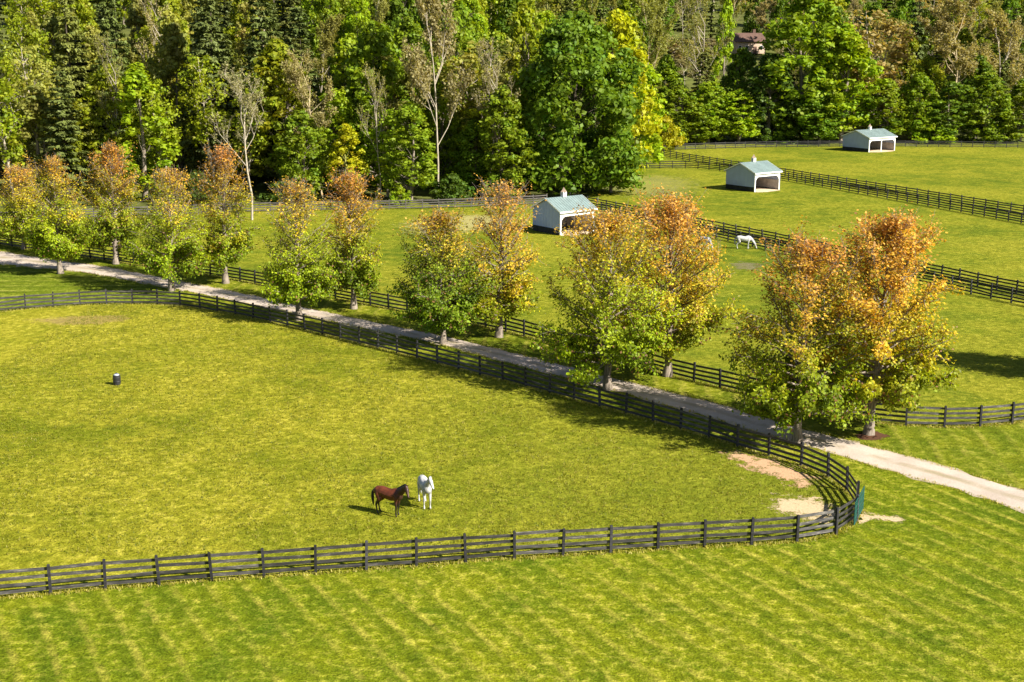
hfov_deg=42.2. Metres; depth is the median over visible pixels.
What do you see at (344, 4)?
woodland tree
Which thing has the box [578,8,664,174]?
woodland tree
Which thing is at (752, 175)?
run in shed
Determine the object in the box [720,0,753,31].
thin tree
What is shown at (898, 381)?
maple tree
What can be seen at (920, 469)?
driveway
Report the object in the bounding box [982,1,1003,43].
thin tree
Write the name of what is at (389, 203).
board fence
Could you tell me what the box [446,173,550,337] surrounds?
maple tree
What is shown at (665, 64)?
woodland tree
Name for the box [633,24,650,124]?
woodland tree
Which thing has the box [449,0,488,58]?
woodland tree
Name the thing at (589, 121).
woodland tree
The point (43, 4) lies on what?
woodland tree
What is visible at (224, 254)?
maple tree
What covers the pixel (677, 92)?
woodland tree
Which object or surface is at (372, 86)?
bare tree
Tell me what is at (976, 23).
woodland tree
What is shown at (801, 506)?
dirt path
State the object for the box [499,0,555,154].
woodland tree
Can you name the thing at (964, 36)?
woodland tree
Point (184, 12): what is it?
woodland tree
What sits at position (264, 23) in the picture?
spruce tree
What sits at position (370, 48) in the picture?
woodland tree
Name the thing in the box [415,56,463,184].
woodland tree
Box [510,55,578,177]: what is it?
woodland tree
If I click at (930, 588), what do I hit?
lawn
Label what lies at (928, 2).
spruce tree
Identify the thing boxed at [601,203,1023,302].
board fence
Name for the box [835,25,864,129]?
woodland tree
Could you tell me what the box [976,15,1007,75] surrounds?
woodland tree
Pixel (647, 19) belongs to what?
spruce tree
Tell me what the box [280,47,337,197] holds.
bare tree
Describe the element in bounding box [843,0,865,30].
woodland tree
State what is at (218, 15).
woodland tree
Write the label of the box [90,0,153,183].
spruce tree
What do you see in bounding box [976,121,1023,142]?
shrub
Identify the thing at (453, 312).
maple tree
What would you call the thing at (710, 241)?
horse
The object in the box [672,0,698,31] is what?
spruce tree
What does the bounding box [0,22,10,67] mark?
spruce tree
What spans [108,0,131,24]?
woodland tree
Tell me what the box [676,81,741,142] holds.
woodland tree
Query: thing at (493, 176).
shrub
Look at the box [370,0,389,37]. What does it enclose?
thin tree
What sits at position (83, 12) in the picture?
woodland tree
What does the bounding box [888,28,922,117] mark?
woodland tree
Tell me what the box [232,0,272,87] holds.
woodland tree
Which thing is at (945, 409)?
board fence
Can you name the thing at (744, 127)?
woodland tree
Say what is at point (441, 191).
shrub
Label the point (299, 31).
spruce tree
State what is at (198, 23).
spruce tree
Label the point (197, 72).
woodland tree
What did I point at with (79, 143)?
woodland tree
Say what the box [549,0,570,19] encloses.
spruce tree
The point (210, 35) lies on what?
spruce tree
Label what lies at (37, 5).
woodland tree
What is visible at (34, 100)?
woodland tree
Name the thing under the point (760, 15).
thin tree
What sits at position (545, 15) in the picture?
woodland tree
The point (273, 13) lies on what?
spruce tree
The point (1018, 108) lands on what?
woodland tree
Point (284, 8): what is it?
spruce tree
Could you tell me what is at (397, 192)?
shrub
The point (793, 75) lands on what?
spruce tree
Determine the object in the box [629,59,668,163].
woodland tree
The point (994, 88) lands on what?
woodland tree
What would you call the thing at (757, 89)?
woodland tree
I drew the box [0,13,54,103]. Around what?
woodland tree
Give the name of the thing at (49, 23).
woodland tree
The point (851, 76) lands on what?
thin tree
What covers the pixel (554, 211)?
run in shed
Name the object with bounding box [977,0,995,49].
spruce tree
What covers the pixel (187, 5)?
woodland tree
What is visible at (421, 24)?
woodland tree
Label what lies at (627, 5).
woodland tree
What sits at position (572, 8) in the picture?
spruce tree
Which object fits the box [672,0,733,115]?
bare tree
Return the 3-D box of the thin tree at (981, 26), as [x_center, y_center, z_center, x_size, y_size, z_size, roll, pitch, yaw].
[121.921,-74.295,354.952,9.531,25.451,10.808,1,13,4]
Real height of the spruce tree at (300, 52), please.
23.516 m
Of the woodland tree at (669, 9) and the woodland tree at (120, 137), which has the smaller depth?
the woodland tree at (120, 137)
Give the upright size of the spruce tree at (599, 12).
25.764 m
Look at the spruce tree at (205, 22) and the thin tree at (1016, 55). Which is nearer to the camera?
the spruce tree at (205, 22)
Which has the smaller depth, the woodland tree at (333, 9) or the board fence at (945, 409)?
the board fence at (945, 409)
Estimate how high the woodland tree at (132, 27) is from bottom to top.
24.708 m
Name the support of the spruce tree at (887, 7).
on the ground at (986, 352)
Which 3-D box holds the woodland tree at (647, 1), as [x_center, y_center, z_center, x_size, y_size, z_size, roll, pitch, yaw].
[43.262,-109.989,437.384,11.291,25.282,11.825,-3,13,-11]
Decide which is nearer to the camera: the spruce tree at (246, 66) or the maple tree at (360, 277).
the maple tree at (360, 277)
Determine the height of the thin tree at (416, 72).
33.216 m
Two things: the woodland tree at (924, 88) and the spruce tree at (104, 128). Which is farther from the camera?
the woodland tree at (924, 88)
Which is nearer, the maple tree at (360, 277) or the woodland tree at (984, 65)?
the maple tree at (360, 277)
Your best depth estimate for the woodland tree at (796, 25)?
302.50 m
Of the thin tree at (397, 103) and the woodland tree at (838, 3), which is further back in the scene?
the woodland tree at (838, 3)
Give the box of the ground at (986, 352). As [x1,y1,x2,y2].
[0,0,1023,503]
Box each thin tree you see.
[314,14,343,91]
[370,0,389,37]
[378,55,415,188]
[382,45,428,177]
[400,0,475,181]
[409,0,452,102]
[490,43,520,130]
[578,0,605,26]
[605,0,617,19]
[633,0,678,121]
[671,0,694,44]
[675,59,693,84]
[687,64,720,79]
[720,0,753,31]
[750,0,778,51]
[771,28,797,54]
[777,46,798,85]
[838,68,873,130]
[849,0,864,34]
[865,27,893,62]
[869,37,897,68]
[883,19,918,81]
[917,0,986,115]
[929,60,952,135]
[953,16,991,55]
[971,8,1023,121]
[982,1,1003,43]
[1003,22,1023,66]
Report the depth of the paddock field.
80.76 m
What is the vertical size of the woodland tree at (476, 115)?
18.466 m
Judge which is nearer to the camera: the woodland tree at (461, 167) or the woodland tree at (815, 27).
the woodland tree at (461, 167)
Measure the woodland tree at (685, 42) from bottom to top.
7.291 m
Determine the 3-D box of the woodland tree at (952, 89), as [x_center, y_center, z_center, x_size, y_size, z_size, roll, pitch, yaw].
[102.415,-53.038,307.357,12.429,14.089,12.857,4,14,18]
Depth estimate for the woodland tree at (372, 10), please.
308.98 m
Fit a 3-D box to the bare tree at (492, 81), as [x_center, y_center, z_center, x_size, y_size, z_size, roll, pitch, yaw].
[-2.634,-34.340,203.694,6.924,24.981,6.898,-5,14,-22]
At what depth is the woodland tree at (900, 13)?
373.21 m
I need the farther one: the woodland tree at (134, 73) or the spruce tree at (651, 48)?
the spruce tree at (651, 48)
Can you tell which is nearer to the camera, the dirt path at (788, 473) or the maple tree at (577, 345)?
the dirt path at (788, 473)
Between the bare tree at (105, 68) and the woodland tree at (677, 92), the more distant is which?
the woodland tree at (677, 92)
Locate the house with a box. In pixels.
[724,29,765,53]
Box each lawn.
[0,245,1023,488]
[0,264,185,310]
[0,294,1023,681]
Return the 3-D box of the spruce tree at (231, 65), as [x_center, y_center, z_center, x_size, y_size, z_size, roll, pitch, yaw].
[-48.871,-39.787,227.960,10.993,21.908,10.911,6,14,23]
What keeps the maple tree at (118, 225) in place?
on the verge lawn at (994, 452)
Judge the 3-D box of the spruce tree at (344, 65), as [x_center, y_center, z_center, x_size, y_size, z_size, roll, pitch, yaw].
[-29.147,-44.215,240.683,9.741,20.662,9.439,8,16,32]
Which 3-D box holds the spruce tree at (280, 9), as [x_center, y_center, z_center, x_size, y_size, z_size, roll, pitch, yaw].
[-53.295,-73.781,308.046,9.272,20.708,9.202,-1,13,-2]
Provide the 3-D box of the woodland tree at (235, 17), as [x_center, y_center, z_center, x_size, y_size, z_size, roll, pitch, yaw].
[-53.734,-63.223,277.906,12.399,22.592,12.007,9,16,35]
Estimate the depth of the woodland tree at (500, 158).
201.30 m
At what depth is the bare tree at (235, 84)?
180.90 m
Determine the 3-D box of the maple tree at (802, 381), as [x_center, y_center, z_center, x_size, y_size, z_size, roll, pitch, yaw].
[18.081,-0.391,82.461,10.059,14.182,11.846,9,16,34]
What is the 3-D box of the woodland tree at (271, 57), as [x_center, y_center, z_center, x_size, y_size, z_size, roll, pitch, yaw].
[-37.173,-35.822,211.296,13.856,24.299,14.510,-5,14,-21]
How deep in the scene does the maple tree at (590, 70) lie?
204.24 m
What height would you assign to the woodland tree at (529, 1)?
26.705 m
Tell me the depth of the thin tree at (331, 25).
255.02 m
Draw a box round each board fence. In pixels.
[0,194,546,218]
[0,236,1023,427]
[0,289,859,594]
[567,193,1023,293]
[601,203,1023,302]
[641,160,1023,222]
[652,150,1023,213]
[675,140,1023,149]
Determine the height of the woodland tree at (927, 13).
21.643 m
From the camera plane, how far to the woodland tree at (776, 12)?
443.32 m
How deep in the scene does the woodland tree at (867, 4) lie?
439.81 m
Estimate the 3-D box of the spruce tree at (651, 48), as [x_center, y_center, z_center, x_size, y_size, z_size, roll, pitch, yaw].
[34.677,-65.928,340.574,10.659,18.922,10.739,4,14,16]
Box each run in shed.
[530,187,597,234]
[724,155,782,191]
[842,124,897,151]
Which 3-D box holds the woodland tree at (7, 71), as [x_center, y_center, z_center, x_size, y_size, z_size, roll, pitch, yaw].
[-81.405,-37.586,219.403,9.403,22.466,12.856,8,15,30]
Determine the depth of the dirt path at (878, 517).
71.15 m
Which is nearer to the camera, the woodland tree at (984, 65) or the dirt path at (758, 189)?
the dirt path at (758, 189)
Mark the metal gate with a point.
(861, 494)
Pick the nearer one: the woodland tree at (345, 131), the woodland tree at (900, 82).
the woodland tree at (345, 131)
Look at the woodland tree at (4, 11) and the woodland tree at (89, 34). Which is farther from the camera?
the woodland tree at (4, 11)
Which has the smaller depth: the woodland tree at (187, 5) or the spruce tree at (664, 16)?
the woodland tree at (187, 5)
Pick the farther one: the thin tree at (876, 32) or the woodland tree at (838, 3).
the woodland tree at (838, 3)
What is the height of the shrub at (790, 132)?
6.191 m
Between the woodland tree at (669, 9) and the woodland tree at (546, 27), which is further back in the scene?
the woodland tree at (669, 9)
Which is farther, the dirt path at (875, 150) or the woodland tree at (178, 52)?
the dirt path at (875, 150)
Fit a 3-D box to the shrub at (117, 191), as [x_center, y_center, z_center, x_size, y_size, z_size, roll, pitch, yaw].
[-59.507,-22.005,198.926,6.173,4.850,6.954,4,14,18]
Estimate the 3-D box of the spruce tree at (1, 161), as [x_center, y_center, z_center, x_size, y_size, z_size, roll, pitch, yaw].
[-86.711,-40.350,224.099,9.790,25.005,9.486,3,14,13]
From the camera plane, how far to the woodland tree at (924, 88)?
305.65 m
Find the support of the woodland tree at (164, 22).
on the ground at (986, 352)
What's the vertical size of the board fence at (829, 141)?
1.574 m
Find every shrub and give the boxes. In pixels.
[89,177,137,204]
[170,170,221,205]
[257,180,299,205]
[388,185,411,204]
[429,171,476,203]
[473,172,523,203]
[645,114,687,150]
[764,122,802,143]
[908,120,957,143]
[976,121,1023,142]
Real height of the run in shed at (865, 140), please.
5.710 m
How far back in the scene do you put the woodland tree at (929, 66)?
311.88 m
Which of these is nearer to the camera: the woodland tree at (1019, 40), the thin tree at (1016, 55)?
the thin tree at (1016, 55)
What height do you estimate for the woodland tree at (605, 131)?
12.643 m
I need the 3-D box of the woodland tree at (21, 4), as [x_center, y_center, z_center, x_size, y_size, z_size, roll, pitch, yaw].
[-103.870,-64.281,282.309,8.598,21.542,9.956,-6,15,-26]
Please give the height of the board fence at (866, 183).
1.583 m
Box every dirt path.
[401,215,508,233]
[561,227,591,235]
[718,450,824,487]
[730,261,762,268]
[755,187,777,191]
[767,495,845,523]
[845,512,903,523]
[869,148,893,151]
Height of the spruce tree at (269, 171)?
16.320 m
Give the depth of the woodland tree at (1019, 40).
375.77 m
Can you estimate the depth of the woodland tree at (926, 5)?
418.72 m
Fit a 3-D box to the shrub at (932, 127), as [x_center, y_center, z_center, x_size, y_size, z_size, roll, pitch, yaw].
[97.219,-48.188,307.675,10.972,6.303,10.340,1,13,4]
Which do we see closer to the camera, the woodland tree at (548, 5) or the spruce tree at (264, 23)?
the spruce tree at (264, 23)
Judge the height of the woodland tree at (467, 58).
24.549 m
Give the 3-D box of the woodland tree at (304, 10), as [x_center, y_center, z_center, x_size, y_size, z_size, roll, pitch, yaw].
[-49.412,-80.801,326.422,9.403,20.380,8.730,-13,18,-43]
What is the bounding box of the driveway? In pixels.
[0,251,1023,512]
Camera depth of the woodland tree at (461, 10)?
246.50 m
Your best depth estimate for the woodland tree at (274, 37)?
225.99 m
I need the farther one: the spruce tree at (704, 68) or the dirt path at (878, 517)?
the spruce tree at (704, 68)
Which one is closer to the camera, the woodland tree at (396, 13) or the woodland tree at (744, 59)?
the woodland tree at (396, 13)
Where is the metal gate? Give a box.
[853,486,864,524]
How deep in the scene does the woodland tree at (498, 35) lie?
242.13 m
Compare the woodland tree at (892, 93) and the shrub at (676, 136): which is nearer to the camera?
the shrub at (676, 136)
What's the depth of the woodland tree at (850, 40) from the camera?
301.84 m
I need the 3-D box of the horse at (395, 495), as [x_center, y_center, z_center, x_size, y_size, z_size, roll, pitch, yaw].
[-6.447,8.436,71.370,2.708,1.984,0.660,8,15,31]
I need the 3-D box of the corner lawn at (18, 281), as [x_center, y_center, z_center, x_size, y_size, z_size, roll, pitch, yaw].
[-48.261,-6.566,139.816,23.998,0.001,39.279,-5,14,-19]
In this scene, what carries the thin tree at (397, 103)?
on the ground at (986, 352)
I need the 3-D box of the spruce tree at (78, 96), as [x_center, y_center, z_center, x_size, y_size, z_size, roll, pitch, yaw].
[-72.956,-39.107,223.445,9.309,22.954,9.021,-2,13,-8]
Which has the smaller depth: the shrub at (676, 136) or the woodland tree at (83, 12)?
the woodland tree at (83, 12)
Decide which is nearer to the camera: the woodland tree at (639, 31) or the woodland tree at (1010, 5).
the woodland tree at (639, 31)
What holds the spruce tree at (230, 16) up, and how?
on the ground at (986, 352)
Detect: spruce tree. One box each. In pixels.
[0,0,11,20]
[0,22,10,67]
[0,46,24,176]
[37,71,95,199]
[45,0,101,184]
[60,39,102,176]
[88,0,111,48]
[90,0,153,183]
[91,52,150,178]
[94,0,128,63]
[176,0,250,189]
[187,1,228,111]
[194,11,232,144]
[198,44,252,172]
[209,0,238,71]
[218,0,243,57]
[233,0,285,180]
[235,45,268,111]
[257,96,307,185]
[261,7,293,108]
[272,0,291,44]
[275,0,299,35]
[275,0,317,89]
[282,7,324,145]
[290,38,327,166]
[333,40,362,139]
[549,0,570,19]
[561,0,578,85]
[592,0,612,25]
[637,4,654,53]
[647,46,657,85]
[651,2,671,54]
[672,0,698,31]
[685,52,721,140]
[700,0,721,40]
[771,48,798,131]
[881,0,897,50]
[897,0,929,109]
[918,0,939,12]
[933,52,947,110]
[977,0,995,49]
[991,60,1015,132]
[996,8,1023,91]
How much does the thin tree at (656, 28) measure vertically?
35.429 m
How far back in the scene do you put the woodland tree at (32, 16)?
254.28 m
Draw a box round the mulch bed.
[855,431,890,439]
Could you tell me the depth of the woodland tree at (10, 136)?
200.66 m
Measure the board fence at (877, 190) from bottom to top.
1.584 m
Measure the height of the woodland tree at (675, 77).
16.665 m
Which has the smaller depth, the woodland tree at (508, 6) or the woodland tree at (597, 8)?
the woodland tree at (508, 6)
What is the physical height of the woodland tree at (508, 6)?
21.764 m
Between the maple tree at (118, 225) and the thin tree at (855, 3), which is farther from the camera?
the thin tree at (855, 3)
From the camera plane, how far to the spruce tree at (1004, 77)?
324.23 m
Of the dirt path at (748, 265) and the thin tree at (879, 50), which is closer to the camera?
the dirt path at (748, 265)
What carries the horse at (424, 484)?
on the paddock field
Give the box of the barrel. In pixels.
[112,373,120,384]
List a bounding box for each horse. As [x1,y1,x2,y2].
[371,484,408,516]
[417,475,433,508]
[699,236,711,248]
[734,235,756,248]
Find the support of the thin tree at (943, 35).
on the ground at (986, 352)
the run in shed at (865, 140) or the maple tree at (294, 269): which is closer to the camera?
the maple tree at (294, 269)
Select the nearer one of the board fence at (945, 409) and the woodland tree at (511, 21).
the board fence at (945, 409)
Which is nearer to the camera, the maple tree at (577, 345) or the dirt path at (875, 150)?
the maple tree at (577, 345)
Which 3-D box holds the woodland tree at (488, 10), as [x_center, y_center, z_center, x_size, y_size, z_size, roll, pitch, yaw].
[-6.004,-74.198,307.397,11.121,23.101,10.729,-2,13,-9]
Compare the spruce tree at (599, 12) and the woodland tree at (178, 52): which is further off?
the spruce tree at (599, 12)
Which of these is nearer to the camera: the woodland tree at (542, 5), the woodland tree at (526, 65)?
the woodland tree at (526, 65)
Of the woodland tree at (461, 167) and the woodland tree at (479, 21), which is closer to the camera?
the woodland tree at (461, 167)
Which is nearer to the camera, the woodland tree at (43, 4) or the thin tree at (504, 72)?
the thin tree at (504, 72)
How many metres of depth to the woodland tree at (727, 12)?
335.45 m
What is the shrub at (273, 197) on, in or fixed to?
on the ground at (986, 352)
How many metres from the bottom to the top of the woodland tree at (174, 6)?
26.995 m
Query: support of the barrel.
on the paddock field
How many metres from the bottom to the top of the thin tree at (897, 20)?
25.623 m
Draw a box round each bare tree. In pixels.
[91,30,126,193]
[134,0,171,82]
[205,61,266,219]
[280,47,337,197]
[354,61,387,198]
[470,36,520,159]
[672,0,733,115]
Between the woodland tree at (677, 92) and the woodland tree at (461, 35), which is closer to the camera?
the woodland tree at (461, 35)
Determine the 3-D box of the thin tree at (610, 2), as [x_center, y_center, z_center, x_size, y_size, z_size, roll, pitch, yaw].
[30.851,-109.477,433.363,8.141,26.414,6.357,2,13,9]
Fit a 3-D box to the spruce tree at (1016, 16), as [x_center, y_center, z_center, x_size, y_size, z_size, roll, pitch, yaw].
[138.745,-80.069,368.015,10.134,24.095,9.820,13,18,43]
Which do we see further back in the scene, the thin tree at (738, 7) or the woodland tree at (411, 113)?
the thin tree at (738, 7)
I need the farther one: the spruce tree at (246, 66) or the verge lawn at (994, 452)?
the spruce tree at (246, 66)
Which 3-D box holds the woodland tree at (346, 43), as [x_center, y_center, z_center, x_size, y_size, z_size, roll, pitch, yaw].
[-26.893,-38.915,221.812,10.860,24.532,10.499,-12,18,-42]
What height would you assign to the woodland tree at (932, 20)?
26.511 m
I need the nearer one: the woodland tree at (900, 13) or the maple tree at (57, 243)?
the maple tree at (57, 243)
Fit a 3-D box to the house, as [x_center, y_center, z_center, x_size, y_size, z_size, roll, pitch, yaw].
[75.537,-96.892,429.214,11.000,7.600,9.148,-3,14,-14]
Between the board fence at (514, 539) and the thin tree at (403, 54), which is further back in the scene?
the thin tree at (403, 54)
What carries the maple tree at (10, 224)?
on the verge lawn at (994, 452)
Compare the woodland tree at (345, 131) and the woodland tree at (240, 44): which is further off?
the woodland tree at (240, 44)
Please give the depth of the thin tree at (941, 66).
321.34 m
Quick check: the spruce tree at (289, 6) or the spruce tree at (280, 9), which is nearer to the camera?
the spruce tree at (280, 9)
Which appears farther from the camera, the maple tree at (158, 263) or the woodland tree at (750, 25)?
the woodland tree at (750, 25)
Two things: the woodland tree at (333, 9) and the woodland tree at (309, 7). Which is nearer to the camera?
the woodland tree at (333, 9)
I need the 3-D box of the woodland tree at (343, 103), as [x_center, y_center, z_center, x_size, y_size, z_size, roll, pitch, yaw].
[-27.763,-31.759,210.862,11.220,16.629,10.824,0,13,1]
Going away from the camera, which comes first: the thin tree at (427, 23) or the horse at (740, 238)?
the horse at (740, 238)
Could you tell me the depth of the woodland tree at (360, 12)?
274.50 m
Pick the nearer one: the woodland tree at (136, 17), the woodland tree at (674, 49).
the woodland tree at (136, 17)
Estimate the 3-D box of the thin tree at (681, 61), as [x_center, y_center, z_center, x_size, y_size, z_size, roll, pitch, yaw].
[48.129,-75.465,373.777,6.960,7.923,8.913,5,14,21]
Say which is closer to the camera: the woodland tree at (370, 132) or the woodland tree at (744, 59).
the woodland tree at (370, 132)
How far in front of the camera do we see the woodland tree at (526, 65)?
229.15 m
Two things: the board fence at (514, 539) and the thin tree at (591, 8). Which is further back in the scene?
the thin tree at (591, 8)
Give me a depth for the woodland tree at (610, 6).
481.14 m
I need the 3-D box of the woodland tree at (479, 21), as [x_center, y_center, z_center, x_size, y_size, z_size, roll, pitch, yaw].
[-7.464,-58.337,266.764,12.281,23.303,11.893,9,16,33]
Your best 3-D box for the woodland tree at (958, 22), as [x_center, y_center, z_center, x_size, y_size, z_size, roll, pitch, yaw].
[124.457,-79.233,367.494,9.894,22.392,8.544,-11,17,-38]
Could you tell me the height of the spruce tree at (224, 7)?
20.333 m
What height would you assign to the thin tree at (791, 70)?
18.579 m
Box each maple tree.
[0,160,48,248]
[10,152,97,273]
[77,138,149,263]
[121,161,211,290]
[185,141,267,283]
[254,175,343,320]
[308,163,387,309]
[384,200,495,343]
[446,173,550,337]
[503,9,650,195]
[529,194,687,390]
[602,183,748,376]
[712,213,888,443]
[786,204,965,435]
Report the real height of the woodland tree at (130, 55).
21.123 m
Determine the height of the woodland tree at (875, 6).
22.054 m
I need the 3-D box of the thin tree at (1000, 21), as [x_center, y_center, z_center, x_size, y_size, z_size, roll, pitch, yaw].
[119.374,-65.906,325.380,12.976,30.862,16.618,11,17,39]
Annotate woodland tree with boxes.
[0,0,35,37]
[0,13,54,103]
[0,47,52,159]
[0,58,34,194]
[1,41,62,195]
[5,0,43,52]
[12,0,44,54]
[12,85,70,197]
[14,11,52,105]
[28,0,58,74]
[37,10,61,119]
[44,96,99,198]
[47,0,95,64]
[51,11,96,130]
[57,0,100,89]
[71,24,109,144]
[76,63,140,193]
[98,37,140,132]
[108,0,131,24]
[109,62,182,200]
[124,0,151,83]
[127,0,152,54]
[130,79,182,198]
[133,25,179,159]
[137,0,192,112]
[144,9,202,177]
[153,21,205,175]
[175,51,233,191]
[176,0,192,46]
[180,0,203,63]
[202,0,228,63]
[222,0,269,83]
[226,70,273,193]
[230,38,317,190]
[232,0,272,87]
[265,35,293,113]
[272,108,329,198]
[294,0,322,43]
[296,0,326,66]
[305,88,370,193]
[308,0,345,93]
[318,33,379,163]
[324,123,372,193]
[329,0,364,68]
[331,0,371,87]
[331,20,428,192]
[351,90,405,196]
[368,0,378,18]
[376,0,430,95]
[376,102,438,199]
[381,16,430,126]
[412,0,447,58]
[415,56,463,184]
[422,11,481,165]
[434,36,522,169]
[439,1,484,134]
[447,118,503,196]
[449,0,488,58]
[454,0,491,95]
[456,77,515,194]
[470,84,539,188]
[475,31,505,136]
[482,0,501,36]
[488,0,536,31]
[494,0,525,42]
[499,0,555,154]
[505,14,536,51]
[510,32,569,167]
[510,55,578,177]
[529,10,569,105]
[532,0,560,29]
[537,0,561,15]
[541,21,559,80]
[551,0,586,13]
[576,82,634,170]
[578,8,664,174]
[580,0,608,23]
[583,114,638,192]
[596,0,621,19]
[616,0,642,49]
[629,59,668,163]
[631,0,652,32]
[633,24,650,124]
[634,17,656,60]
[652,54,686,109]
[654,37,685,66]
[654,68,690,123]
[657,0,678,35]
[660,85,716,142]
[668,38,699,58]
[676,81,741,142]
[688,47,719,71]
[695,38,723,57]
[708,0,737,117]
[718,89,762,143]
[719,47,764,139]
[733,53,804,142]
[741,0,770,38]
[757,0,859,140]
[767,0,790,26]
[792,21,828,81]
[794,89,849,143]
[804,22,888,140]
[825,0,850,24]
[826,6,848,42]
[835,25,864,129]
[836,5,918,115]
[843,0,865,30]
[851,78,910,134]
[856,0,890,55]
[861,0,891,33]
[872,76,909,127]
[886,0,916,76]
[887,71,949,138]
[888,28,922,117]
[905,54,955,124]
[910,14,952,101]
[916,0,942,15]
[917,7,932,55]
[927,81,980,136]
[941,27,977,130]
[949,0,980,38]
[951,16,976,80]
[956,55,1004,137]
[956,71,1015,140]
[966,0,991,41]
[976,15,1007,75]
[989,78,1023,141]
[990,0,1022,64]
[1009,16,1023,66]
[1009,45,1023,119]
[1020,1,1023,14]
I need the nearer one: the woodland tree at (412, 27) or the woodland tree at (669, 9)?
the woodland tree at (412, 27)
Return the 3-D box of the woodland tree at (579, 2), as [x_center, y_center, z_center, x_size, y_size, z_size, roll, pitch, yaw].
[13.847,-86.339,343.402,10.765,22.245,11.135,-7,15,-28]
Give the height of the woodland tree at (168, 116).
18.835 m
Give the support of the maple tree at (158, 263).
on the corner lawn at (18, 281)
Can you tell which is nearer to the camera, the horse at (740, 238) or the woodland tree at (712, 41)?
the horse at (740, 238)
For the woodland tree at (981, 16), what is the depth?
413.73 m
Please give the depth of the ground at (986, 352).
174.31 m
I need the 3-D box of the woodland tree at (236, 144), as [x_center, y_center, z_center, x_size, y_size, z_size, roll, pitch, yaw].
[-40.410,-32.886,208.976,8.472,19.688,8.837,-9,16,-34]
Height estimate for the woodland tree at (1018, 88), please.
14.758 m
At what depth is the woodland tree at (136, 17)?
261.16 m
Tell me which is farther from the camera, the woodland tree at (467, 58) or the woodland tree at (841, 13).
the woodland tree at (841, 13)
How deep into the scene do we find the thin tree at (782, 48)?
324.26 m
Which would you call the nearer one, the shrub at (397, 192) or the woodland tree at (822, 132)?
the shrub at (397, 192)
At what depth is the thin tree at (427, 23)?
264.97 m
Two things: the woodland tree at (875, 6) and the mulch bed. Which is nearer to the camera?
the mulch bed
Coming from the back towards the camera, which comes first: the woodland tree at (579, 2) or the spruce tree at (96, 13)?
the woodland tree at (579, 2)
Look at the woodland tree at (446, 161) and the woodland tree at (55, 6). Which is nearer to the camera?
the woodland tree at (446, 161)
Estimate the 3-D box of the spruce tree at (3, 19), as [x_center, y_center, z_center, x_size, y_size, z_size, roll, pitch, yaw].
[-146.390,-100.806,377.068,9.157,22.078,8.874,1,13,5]
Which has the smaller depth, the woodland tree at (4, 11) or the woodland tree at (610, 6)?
the woodland tree at (4, 11)
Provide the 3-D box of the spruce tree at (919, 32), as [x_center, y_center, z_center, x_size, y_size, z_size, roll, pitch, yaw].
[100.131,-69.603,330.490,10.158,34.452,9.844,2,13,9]
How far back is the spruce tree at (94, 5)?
323.56 m
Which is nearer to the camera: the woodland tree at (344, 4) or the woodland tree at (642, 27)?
the woodland tree at (344, 4)
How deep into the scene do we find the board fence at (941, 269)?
151.68 m
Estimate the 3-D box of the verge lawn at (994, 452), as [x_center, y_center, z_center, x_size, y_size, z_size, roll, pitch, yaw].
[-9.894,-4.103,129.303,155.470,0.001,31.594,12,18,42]
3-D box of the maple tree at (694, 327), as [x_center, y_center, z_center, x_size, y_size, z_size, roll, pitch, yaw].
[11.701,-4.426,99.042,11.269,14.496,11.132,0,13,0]
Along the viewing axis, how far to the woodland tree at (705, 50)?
388.15 m
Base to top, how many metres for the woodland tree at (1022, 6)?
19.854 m
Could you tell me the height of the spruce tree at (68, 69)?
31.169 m
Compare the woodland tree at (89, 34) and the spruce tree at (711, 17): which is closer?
the woodland tree at (89, 34)
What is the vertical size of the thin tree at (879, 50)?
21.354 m
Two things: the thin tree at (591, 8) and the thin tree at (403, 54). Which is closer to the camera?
the thin tree at (403, 54)
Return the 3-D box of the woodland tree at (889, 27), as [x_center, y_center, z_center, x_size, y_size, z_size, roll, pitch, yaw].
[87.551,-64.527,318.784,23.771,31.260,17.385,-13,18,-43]
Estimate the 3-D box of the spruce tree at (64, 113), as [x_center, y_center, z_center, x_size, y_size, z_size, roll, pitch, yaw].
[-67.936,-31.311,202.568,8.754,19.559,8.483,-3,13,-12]
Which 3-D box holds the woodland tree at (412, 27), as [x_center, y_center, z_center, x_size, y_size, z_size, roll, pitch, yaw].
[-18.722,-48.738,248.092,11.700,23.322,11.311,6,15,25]
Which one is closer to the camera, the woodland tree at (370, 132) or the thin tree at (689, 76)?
the woodland tree at (370, 132)
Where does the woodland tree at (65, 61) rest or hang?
on the ground at (986, 352)
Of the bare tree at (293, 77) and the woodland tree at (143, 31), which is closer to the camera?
the bare tree at (293, 77)
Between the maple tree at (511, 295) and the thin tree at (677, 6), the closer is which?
the maple tree at (511, 295)
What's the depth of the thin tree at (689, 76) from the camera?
367.46 m
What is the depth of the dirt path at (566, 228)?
172.50 m
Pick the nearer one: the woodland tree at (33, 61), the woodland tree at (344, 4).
the woodland tree at (33, 61)
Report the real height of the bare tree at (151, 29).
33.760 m
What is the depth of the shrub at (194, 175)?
197.65 m
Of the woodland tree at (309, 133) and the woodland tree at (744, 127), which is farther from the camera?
the woodland tree at (744, 127)
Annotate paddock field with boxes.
[0,304,853,597]
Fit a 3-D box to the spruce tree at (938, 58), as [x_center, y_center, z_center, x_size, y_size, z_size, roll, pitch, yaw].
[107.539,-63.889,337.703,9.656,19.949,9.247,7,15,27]

